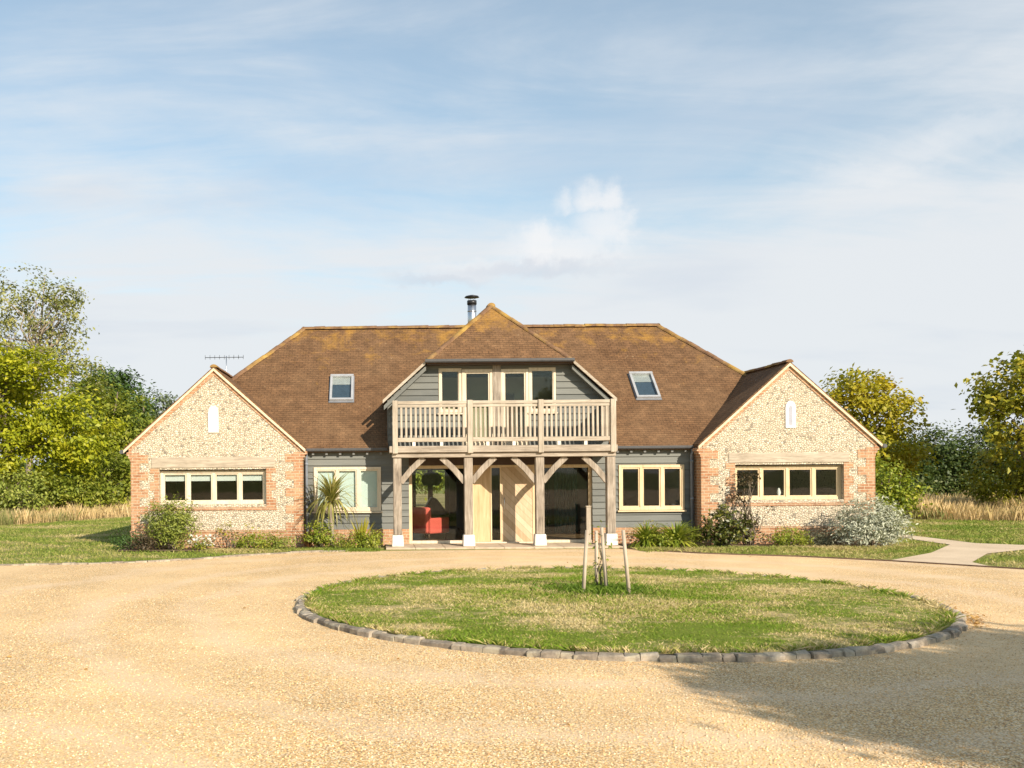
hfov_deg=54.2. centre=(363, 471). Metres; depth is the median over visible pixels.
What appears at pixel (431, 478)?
pendant lamp
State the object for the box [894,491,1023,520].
meadow grass
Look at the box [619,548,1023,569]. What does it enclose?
kerb
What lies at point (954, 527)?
grass
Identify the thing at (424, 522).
armchair
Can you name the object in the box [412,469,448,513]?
rear window
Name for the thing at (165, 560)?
kerb
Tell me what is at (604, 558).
tree stake
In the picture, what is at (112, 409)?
field maple
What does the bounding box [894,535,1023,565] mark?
path
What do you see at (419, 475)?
garden tree
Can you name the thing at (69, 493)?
hawthorn
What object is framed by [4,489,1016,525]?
meadow ground
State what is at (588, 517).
timber post
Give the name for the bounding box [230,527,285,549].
bed plant
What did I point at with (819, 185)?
sky
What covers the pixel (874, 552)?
grass
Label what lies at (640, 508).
window
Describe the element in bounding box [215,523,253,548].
rose bush
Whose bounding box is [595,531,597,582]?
tree stake
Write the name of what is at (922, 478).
thicket tree
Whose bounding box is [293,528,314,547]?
bronze phormium
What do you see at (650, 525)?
spirea
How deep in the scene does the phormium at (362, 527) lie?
25.14 m
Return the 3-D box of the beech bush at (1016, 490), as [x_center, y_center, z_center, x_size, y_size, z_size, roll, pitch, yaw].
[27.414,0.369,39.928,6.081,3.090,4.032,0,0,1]
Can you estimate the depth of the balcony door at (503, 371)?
26.27 m
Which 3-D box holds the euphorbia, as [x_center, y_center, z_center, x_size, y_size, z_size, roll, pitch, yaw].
[-1.088,1.599,25.120,1.249,0.847,1.051,0,0,1]
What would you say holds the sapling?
on the lawn at (688, 626)
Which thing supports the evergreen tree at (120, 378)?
on the meadow ground at (421, 501)
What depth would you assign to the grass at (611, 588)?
15.05 m
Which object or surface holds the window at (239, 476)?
in the house
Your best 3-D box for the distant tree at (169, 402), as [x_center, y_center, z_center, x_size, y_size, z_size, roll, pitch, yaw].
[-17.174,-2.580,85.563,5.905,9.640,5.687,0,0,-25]
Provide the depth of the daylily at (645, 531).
24.76 m
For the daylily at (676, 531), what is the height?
0.722 m
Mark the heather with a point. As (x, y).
(282, 543)
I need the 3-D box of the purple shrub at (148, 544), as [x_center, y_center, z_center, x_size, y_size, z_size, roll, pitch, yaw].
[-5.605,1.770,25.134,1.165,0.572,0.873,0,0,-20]
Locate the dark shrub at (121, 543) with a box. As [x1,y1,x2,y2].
[108,526,143,549]
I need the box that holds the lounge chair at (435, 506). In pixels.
[425,497,450,520]
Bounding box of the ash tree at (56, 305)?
[0,263,115,494]
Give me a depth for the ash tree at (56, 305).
56.87 m
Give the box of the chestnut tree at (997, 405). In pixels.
[951,345,1023,475]
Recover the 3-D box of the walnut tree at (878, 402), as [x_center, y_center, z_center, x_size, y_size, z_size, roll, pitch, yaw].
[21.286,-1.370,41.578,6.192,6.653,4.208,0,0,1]
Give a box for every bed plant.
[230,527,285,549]
[325,532,357,548]
[343,530,389,547]
[640,523,687,547]
[677,525,710,545]
[760,526,814,545]
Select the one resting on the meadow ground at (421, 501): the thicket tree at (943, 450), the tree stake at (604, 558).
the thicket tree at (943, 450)
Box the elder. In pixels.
[729,470,774,544]
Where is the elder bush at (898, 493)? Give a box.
[875,456,938,517]
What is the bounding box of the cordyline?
[300,471,360,547]
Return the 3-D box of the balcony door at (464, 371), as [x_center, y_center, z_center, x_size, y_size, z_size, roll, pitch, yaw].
[3.056,-1.704,26.319,0.815,2.040,0.090,0,0,1]
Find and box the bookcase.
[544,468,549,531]
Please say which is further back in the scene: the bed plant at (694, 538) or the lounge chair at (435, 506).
the lounge chair at (435, 506)
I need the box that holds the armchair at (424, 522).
[412,507,448,539]
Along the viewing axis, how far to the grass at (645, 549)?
24.16 m
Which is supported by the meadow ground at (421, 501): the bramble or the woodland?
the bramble
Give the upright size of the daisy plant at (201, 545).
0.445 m
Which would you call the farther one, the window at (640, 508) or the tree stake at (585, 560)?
the window at (640, 508)
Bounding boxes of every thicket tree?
[875,433,946,497]
[900,418,995,497]
[937,414,1023,495]
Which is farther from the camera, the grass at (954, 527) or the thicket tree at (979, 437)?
the thicket tree at (979, 437)
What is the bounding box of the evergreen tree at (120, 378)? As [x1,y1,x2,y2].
[63,361,166,488]
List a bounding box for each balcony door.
[462,369,492,445]
[501,369,528,444]
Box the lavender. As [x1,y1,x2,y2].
[793,526,848,545]
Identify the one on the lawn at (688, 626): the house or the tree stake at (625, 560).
the tree stake at (625, 560)
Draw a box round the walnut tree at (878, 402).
[819,362,942,487]
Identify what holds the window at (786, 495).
in the house
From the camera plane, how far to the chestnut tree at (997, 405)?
37.51 m
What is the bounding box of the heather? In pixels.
[261,530,299,549]
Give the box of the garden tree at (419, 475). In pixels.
[416,470,444,500]
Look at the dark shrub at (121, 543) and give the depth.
25.29 m
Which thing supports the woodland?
on the ground at (188, 552)
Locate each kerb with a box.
[0,550,347,565]
[295,567,967,662]
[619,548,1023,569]
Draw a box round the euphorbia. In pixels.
[296,518,344,547]
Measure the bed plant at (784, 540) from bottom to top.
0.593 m
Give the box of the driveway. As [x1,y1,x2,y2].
[0,549,1023,767]
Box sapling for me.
[588,520,622,585]
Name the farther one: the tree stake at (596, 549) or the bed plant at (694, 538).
the bed plant at (694, 538)
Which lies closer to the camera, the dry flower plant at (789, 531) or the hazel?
the dry flower plant at (789, 531)
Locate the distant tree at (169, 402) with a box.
[144,386,177,418]
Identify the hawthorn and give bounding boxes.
[21,469,130,510]
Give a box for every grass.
[0,516,324,563]
[3,500,130,523]
[203,543,915,553]
[519,580,684,596]
[649,536,944,558]
[876,518,1023,544]
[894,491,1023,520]
[977,550,1023,567]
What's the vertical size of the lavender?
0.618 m
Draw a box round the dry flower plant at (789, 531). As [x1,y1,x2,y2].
[772,519,801,541]
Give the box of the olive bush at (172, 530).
[138,491,202,549]
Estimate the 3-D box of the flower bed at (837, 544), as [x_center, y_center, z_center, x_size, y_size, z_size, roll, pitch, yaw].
[10.127,1.901,25.205,6.800,0.001,2.000,0,0,1]
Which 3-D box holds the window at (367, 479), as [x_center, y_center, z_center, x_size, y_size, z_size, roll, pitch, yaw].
[-0.422,0.508,26.342,1.880,1.230,0.158,0,0,1]
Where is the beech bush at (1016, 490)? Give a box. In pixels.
[956,443,1023,506]
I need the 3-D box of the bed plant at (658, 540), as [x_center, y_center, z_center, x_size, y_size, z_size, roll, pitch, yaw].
[7.581,1.631,24.722,1.297,0.647,1.083,0,0,1]
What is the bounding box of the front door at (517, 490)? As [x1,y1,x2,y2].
[475,465,534,542]
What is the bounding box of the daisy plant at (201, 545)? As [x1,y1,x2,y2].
[186,534,221,549]
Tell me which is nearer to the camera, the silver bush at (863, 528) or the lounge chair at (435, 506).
the silver bush at (863, 528)
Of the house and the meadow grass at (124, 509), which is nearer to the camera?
the house
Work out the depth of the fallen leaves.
12.57 m
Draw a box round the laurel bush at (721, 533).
[691,504,758,546]
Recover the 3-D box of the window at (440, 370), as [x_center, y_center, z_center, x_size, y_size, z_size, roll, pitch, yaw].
[2.327,-2.133,26.322,0.690,1.240,0.140,0,0,1]
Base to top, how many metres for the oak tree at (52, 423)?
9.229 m
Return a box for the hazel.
[51,443,130,506]
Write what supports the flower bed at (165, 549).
on the ground at (188, 552)
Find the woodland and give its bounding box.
[4,435,1012,493]
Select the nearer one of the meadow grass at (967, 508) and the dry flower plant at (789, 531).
the dry flower plant at (789, 531)
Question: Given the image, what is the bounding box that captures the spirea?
[636,520,659,539]
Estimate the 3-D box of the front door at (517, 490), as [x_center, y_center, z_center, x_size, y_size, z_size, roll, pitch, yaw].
[3.802,0.882,26.406,1.660,2.093,0.220,0,0,1]
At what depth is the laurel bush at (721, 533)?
24.61 m
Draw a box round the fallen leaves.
[7,556,1016,725]
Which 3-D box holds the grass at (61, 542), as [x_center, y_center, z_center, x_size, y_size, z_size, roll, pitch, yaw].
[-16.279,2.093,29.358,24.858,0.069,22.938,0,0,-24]
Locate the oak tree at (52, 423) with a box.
[0,334,136,504]
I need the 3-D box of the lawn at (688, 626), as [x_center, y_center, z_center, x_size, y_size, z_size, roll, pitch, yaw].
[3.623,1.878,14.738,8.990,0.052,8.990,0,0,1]
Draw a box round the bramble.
[0,463,62,512]
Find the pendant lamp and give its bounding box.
[421,465,441,485]
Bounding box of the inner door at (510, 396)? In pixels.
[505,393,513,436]
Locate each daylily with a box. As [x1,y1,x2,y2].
[625,519,664,547]
[652,520,702,548]
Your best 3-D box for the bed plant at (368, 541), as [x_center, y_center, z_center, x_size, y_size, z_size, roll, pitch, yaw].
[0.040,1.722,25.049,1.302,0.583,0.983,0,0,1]
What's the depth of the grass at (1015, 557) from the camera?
20.81 m
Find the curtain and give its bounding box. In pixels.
[554,464,577,532]
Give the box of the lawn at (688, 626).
[307,568,952,653]
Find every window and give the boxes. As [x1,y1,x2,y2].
[160,470,265,504]
[312,467,382,512]
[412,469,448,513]
[437,368,461,414]
[528,367,557,413]
[617,464,686,511]
[735,465,840,499]
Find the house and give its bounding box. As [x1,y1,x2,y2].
[119,295,886,549]
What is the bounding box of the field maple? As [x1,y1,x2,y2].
[36,370,163,485]
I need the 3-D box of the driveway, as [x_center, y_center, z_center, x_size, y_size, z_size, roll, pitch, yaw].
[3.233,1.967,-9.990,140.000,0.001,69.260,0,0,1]
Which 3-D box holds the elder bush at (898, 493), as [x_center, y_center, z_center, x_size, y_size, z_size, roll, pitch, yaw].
[19.740,0.704,36.912,3.760,2.533,2.753,0,0,-20]
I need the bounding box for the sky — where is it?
[0,0,1023,463]
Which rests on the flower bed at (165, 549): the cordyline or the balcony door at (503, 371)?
the cordyline
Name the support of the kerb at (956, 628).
on the driveway
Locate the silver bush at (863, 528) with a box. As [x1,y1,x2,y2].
[824,487,918,545]
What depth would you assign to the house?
26.27 m
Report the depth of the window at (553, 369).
26.28 m
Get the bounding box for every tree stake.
[582,530,588,591]
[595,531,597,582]
[600,527,607,585]
[621,530,630,593]
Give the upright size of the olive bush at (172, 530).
1.544 m
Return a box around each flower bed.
[118,545,379,550]
[618,543,879,547]
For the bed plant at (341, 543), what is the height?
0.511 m
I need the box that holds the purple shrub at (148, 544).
[127,529,169,549]
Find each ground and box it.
[0,485,1023,567]
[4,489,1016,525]
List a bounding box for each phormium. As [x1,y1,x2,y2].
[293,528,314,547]
[345,518,381,546]
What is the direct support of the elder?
on the flower bed at (837, 544)
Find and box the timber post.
[585,506,590,543]

